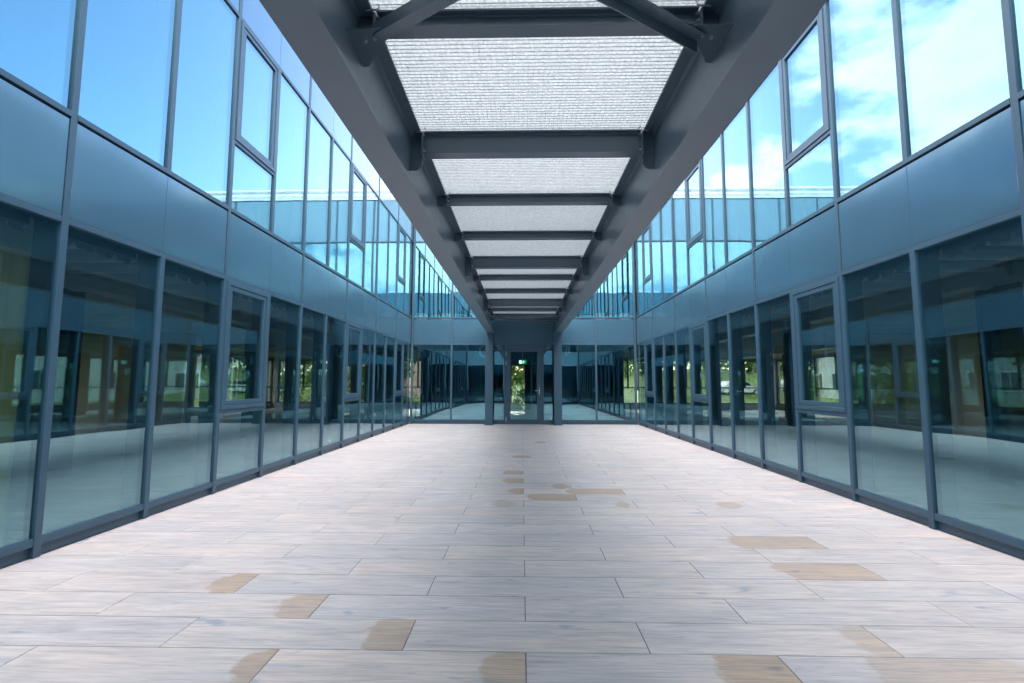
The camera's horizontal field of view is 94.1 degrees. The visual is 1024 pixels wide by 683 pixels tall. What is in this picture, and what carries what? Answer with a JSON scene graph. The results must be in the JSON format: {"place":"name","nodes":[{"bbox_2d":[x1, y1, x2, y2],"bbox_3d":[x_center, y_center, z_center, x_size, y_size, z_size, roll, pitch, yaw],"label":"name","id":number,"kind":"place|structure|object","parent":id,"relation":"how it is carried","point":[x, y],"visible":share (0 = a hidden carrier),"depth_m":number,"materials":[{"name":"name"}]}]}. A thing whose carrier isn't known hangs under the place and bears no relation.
{"place":"outdoors","nodes":[
{"label":"outdoors","id":0,"kind":"place"},
{"bbox_2d":[0,222,32,546],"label":"window","id":1,"kind":"structure","parent":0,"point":[15,251],"depth_m":3.56,"materials":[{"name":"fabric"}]},
{"bbox_2d":[0,424,1023,682],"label":"paving","id":2,"kind":"structure","parent":0,"point":[564,610],"depth_m":3.08,"materials":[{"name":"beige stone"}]},
{"bbox_2d":[259,0,826,425],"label":"steel canopy","id":3,"kind":"object","parent":2,"relation":"on","point":[528,160],"visible":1,"depth_m":3.60,"materials":[{"name":"metal"}]},
{"bbox_2d":[281,362,747,373],"label":"sky","id":4,"kind":"structure","parent":0,"point":[673,362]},
{"bbox_2d":[194,369,841,408],"bbox_3d":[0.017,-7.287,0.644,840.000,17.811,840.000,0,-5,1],"label":"lawn","id":5,"kind":"structure","parent":0,"point":[750,397],"depth_m":56.66,"materials":[{"name":"green plant"}]},
{"bbox_2d":[0,0,430,568],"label":"office wing","id":6,"kind":"structure","parent":5,"relation":"on","point":[183,183],"depth_m":6.53,"materials":[{"name":"blue glass"}]},
{"bbox_2d":[194,353,236,408],"bbox_3d":[-12.446,1.639,19.945,0.080,2.190,2.744,0,-5,1],"label":"window","id":7,"kind":"structure","parent":6,"relation":"in","point":[234,368],"depth_m":21.26,"materials":[{"name":"grey metal"}]},
{"bbox_2d":[220,280,269,409],"bbox_3d":[-3.428,0.073,6.113,0.072,1.545,0.935,0,-5,1],"label":"window","id":8,"kind":"structure","parent":6,"relation":"in","point":[232,287],"depth_m":6.19,"materials":[{"name":"paint"}]},
{"bbox_2d":[235,20,279,172],"bbox_3d":[-3.420,-3.231,6.405,0.072,1.570,0.935,0,-5,1],"label":"window","id":9,"kind":"structure","parent":6,"relation":"in","point":[246,33],"depth_m":6.48,"materials":[{"name":"paint"}]},
{"bbox_2d":[266,359,272,402],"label":"window","id":10,"kind":"structure","parent":6,"relation":"in","point":[270,394],"depth_m":24.40,"materials":[{"name":"grey metal"}]},
{"bbox_2d":[278,360,326,402],"bbox_3d":[-10.722,2.044,24.488,2.537,2.190,0.080,0,-5,1],"label":"window","id":11,"kind":"structure","parent":6,"relation":"in","point":[303,377],"depth_m":24.47,"materials":[{"name":"grey metal"}]},
{"bbox_2d":[345,322,362,398],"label":"window","id":12,"kind":"structure","parent":6,"relation":"in","point":[359,329],"depth_m":10.32,"materials":[{"name":"paint"}]},
{"bbox_2d":[344,360,364,402],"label":"window","id":13,"kind":"structure","parent":6,"relation":"in","point":[348,360],"depth_m":24.37,"materials":[{"name":"grey metal"}]},
{"bbox_2d":[350,163,366,249],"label":"window","id":14,"kind":"structure","parent":6,"relation":"in","point":[355,171],"depth_m":10.60,"materials":[{"name":"paint"}]},
{"bbox_2d":[395,339,403,394],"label":"window","id":15,"kind":"structure","parent":6,"relation":"in","point":[399,374],"depth_m":13.83,"materials":[{"name":"paint"}]},
{"bbox_2d":[398,224,406,283],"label":"window","id":16,"kind":"structure","parent":6,"relation":"in","point":[402,234],"depth_m":14.17,"materials":[{"name":"glass"}]},
{"bbox_2d":[409,360,420,402],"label":"window","id":17,"kind":"structure","parent":6,"relation":"in","point":[410,360],"depth_m":24.36,"materials":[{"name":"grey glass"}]},
{"bbox_2d":[228,357,231,375],"bbox_3d":[-17.885,0.186,33.485,6.822,9.275,7.606,0,-5,-1],"label":"tree","id":18,"kind":"object","parent":5,"relation":"on","point":[230,360],"visible":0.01,"depth_m":32.79,"materials":[{"name":"green plant"}]},
{"bbox_2d":[195,354,267,399],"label":"apartment block","id":19,"kind":"structure","parent":5,"relation":"on","point":[198,372],"depth_m":44.37,"materials":[{"name":"white paint"}]},
{"bbox_2d":[196,372,199,388],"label":"window","id":20,"kind":"structure","parent":19,"relation":"in","point":[197,373],"depth_m":43.99,"materials":[{"name":"clear glass"}]},
{"bbox_2d":[227,373,230,388],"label":"window","id":21,"kind":"structure","parent":19,"relation":"in","point":[229,377],"depth_m":48.80,"materials":[{"name":"clear glass"}]},
{"bbox_2d":[266,361,311,401],"bbox_3d":[-15.437,0.278,29.503,6.536,8.417,6.125,1,-5,-14],"label":"tree","id":22,"kind":"object","parent":5,"relation":"on","point":[301,364],"depth_m":28.93,"materials":[{"name":"green plant"}]},
{"bbox_2d":[280,370,326,401],"bbox_3d":[-11.952,2.872,27.709,4.575,2.530,2.117,0,-5,1],"label":"shrub","id":23,"kind":"object","parent":5,"relation":"on","point":[308,377],"visible":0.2,"depth_m":27.64,"materials":[{"name":"green plant"}]},
{"bbox_2d":[307,361,364,391],"bbox_3d":[-11.177,1.119,30.424,6.087,6.914,6.997,0,-5,-2],"label":"tree","id":24,"kind":"object","parent":5,"relation":"on","point":[349,372],"visible":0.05,"depth_m":29.39,"materials":[{"name":"green plant"}]},
{"bbox_2d":[348,361,420,396],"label":"apartment block","id":25,"kind":"structure","parent":5,"relation":"on","point":[416,391],"depth_m":52.07,"materials":[{"name":"brick"}]},
{"bbox_2d":[361,373,418,401],"bbox_3d":[-7.442,3.010,28.049,4.006,2.335,2.225,-1,-5,16],"label":"shrub","id":26,"kind":"object","parent":5,"relation":"on","point":[363,389],"visible":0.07,"depth_m":27.98,"materials":[{"name":"green plant"}]},
{"bbox_2d":[410,361,416,377],"bbox_3d":[-9.478,0.784,34.327,6.029,8.197,6.721,-1,-5,8],"label":"tree","id":27,"kind":"object","parent":5,"relation":"on","point":[414,362],"depth_m":34.82,"materials":[{"name":"green plant"}]},
{"bbox_2d":[512,366,523,408],"bbox_3d":[-0.392,2.594,27.141,3.483,3.036,2.366,0,-5,1],"label":"shrub","id":28,"kind":"object","parent":5,"relation":"on","point":[517,405],"visible":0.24,"depth_m":26.81,"materials":[{"name":"green plant"}]},
{"bbox_2d":[512,365,523,384],"bbox_3d":[-0.645,0.524,31.470,6.472,8.335,6.066,-2,-5,20],"label":"tree","id":29,"kind":"object","parent":5,"relation":"on","point":[516,367],"visible":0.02,"depth_m":30.25,"materials":[{"name":"green plant"}]},
{"bbox_2d":[329,226,724,424],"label":"office wing","id":30,"kind":"structure","parent":5,"relation":"on","point":[448,332],"depth_m":18.48,"materials":[{"name":"blue glass"}]},
{"bbox_2d":[519,352,525,363],"bbox_3d":[0.378,0.482,17.030,0.279,0.650,0.028,0,-5,1],"label":"exit sign","id":31,"kind":"object","parent":30,"relation":"hanging from","point":[522,361],"visible":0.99,"depth_m":17.00,"materials":[{"name":"white paint"}]},
{"bbox_2d":[506,348,540,422],"bbox_3d":[0.365,1.378,15.042,1.125,2.374,0.142,0,-5,1],"label":"door","id":32,"kind":"structure","parent":30,"relation":"in","point":[508,350],"depth_m":15.05,"materials":[{"name":"paint"}]},
{"bbox_2d":[281,362,782,390],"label":"woods","id":33,"kind":"object","parent":5,"relation":"on","point":[751,366],"visible":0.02,"depth_m":89.32,"materials":[{"name":"green plant"}]},
{"bbox_2d":[623,362,633,379],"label":"tree","id":34,"kind":"object","parent":5,"relation":"on","point":[625,367],"visible":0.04,"depth_m":41.53,"materials":[{"name":"green plant"}]},
{"bbox_2d":[687,362,728,386],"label":"tree","id":35,"kind":"object","parent":5,"relation":"on","point":[703,365],"visible":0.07,"depth_m":58.98,"materials":[{"name":"green plant"}]},
{"bbox_2d":[721,381,757,393],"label":"parked car","id":36,"kind":"object","parent":5,"relation":"on","point":[726,390],"visible":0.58,"depth_m":48.52,"materials":[{"name":"white paint"}]},
{"bbox_2d":[780,361,782,380],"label":"tree","id":37,"kind":"object","parent":5,"relation":"on","point":[781,366],"visible":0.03,"depth_m":57.24,"materials":[{"name":"green plant"}]},
{"bbox_2d":[616,0,1023,559],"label":"office wing","id":38,"kind":"structure","parent":5,"relation":"on","point":[848,195],"depth_m":6.48,"materials":[{"name":"blue glass"}]},
{"bbox_2d":[623,360,637,403],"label":"window","id":39,"kind":"structure","parent":38,"relation":"in","point":[627,361],"depth_m":24.14,"materials":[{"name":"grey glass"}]},
{"bbox_2d":[642,224,650,282],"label":"window","id":40,"kind":"structure","parent":38,"relation":"in","point":[646,255],"depth_m":13.90,"materials":[{"name":"glass"}]},
{"bbox_2d":[644,339,653,394],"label":"window","id":41,"kind":"structure","parent":38,"relation":"in","point":[648,345],"depth_m":13.58,"materials":[{"name":"paint"}]},
{"bbox_2d":[662,360,706,403],"bbox_3d":[8.802,2.054,24.089,2.506,2.190,0.080,0,-5,1],"label":"window","id":42,"kind":"structure","parent":38,"relation":"in","point":[662,360],"depth_m":24.07,"materials":[{"name":"grey glass"}]},
{"bbox_2d":[685,161,702,246],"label":"window","id":43,"kind":"structure","parent":38,"relation":"in","point":[689,240],"depth_m":10.34,"materials":[{"name":"paint"}]},
{"bbox_2d":[689,321,707,399],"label":"window","id":44,"kind":"structure","parent":38,"relation":"in","point":[702,325],"depth_m":10.05,"materials":[{"name":"paint"}]},
{"bbox_2d":[720,360,757,403],"bbox_3d":[11.728,2.056,24.029,2.506,2.190,0.080,0,-5,1],"label":"window","id":45,"kind":"structure","parent":38,"relation":"in","point":[745,387],"depth_m":23.99,"materials":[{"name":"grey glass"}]},
{"bbox_2d":[776,360,783,404],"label":"window","id":46,"kind":"structure","parent":38,"relation":"in","point":[777,374],"depth_m":23.87,"materials":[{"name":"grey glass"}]},
{"bbox_2d":[779,8,829,165],"bbox_3d":[3.771,-3.238,6.144,0.072,1.570,0.945,0,-5,1],"label":"window","id":47,"kind":"structure","parent":38,"relation":"in","point":[789,154],"depth_m":6.21,"materials":[{"name":"paint"}]},
{"bbox_2d":[791,276,845,412],"bbox_3d":[3.763,0.067,5.852,0.072,1.545,0.945,0,-5,1],"label":"window","id":48,"kind":"structure","parent":38,"relation":"in","point":[833,283],"depth_m":5.91,"materials":[{"name":"paint"}]},
{"bbox_2d":[814,355,837,400],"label":"window","id":49,"kind":"structure","parent":38,"relation":"in","point":[815,358],"depth_m":20.30,"materials":[{"name":"grey glass"}]},
{"bbox_2d":[819,357,838,399],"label":"apartment block","id":50,"kind":"structure","parent":5,"relation":"on","point":[827,371],"depth_m":43.63,"materials":[{"name":"white paint"}]},
{"bbox_2d":[819,373,823,390],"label":"window","id":51,"kind":"structure","parent":50,"relation":"in","point":[820,374],"depth_m":44.39,"materials":[{"name":"glass"}]},
{"bbox_2d":[832,373,837,390],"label":"window","id":52,"kind":"structure","parent":50,"relation":"in","point":[833,374],"depth_m":42.69,"materials":[{"name":"glass"}]}
]}

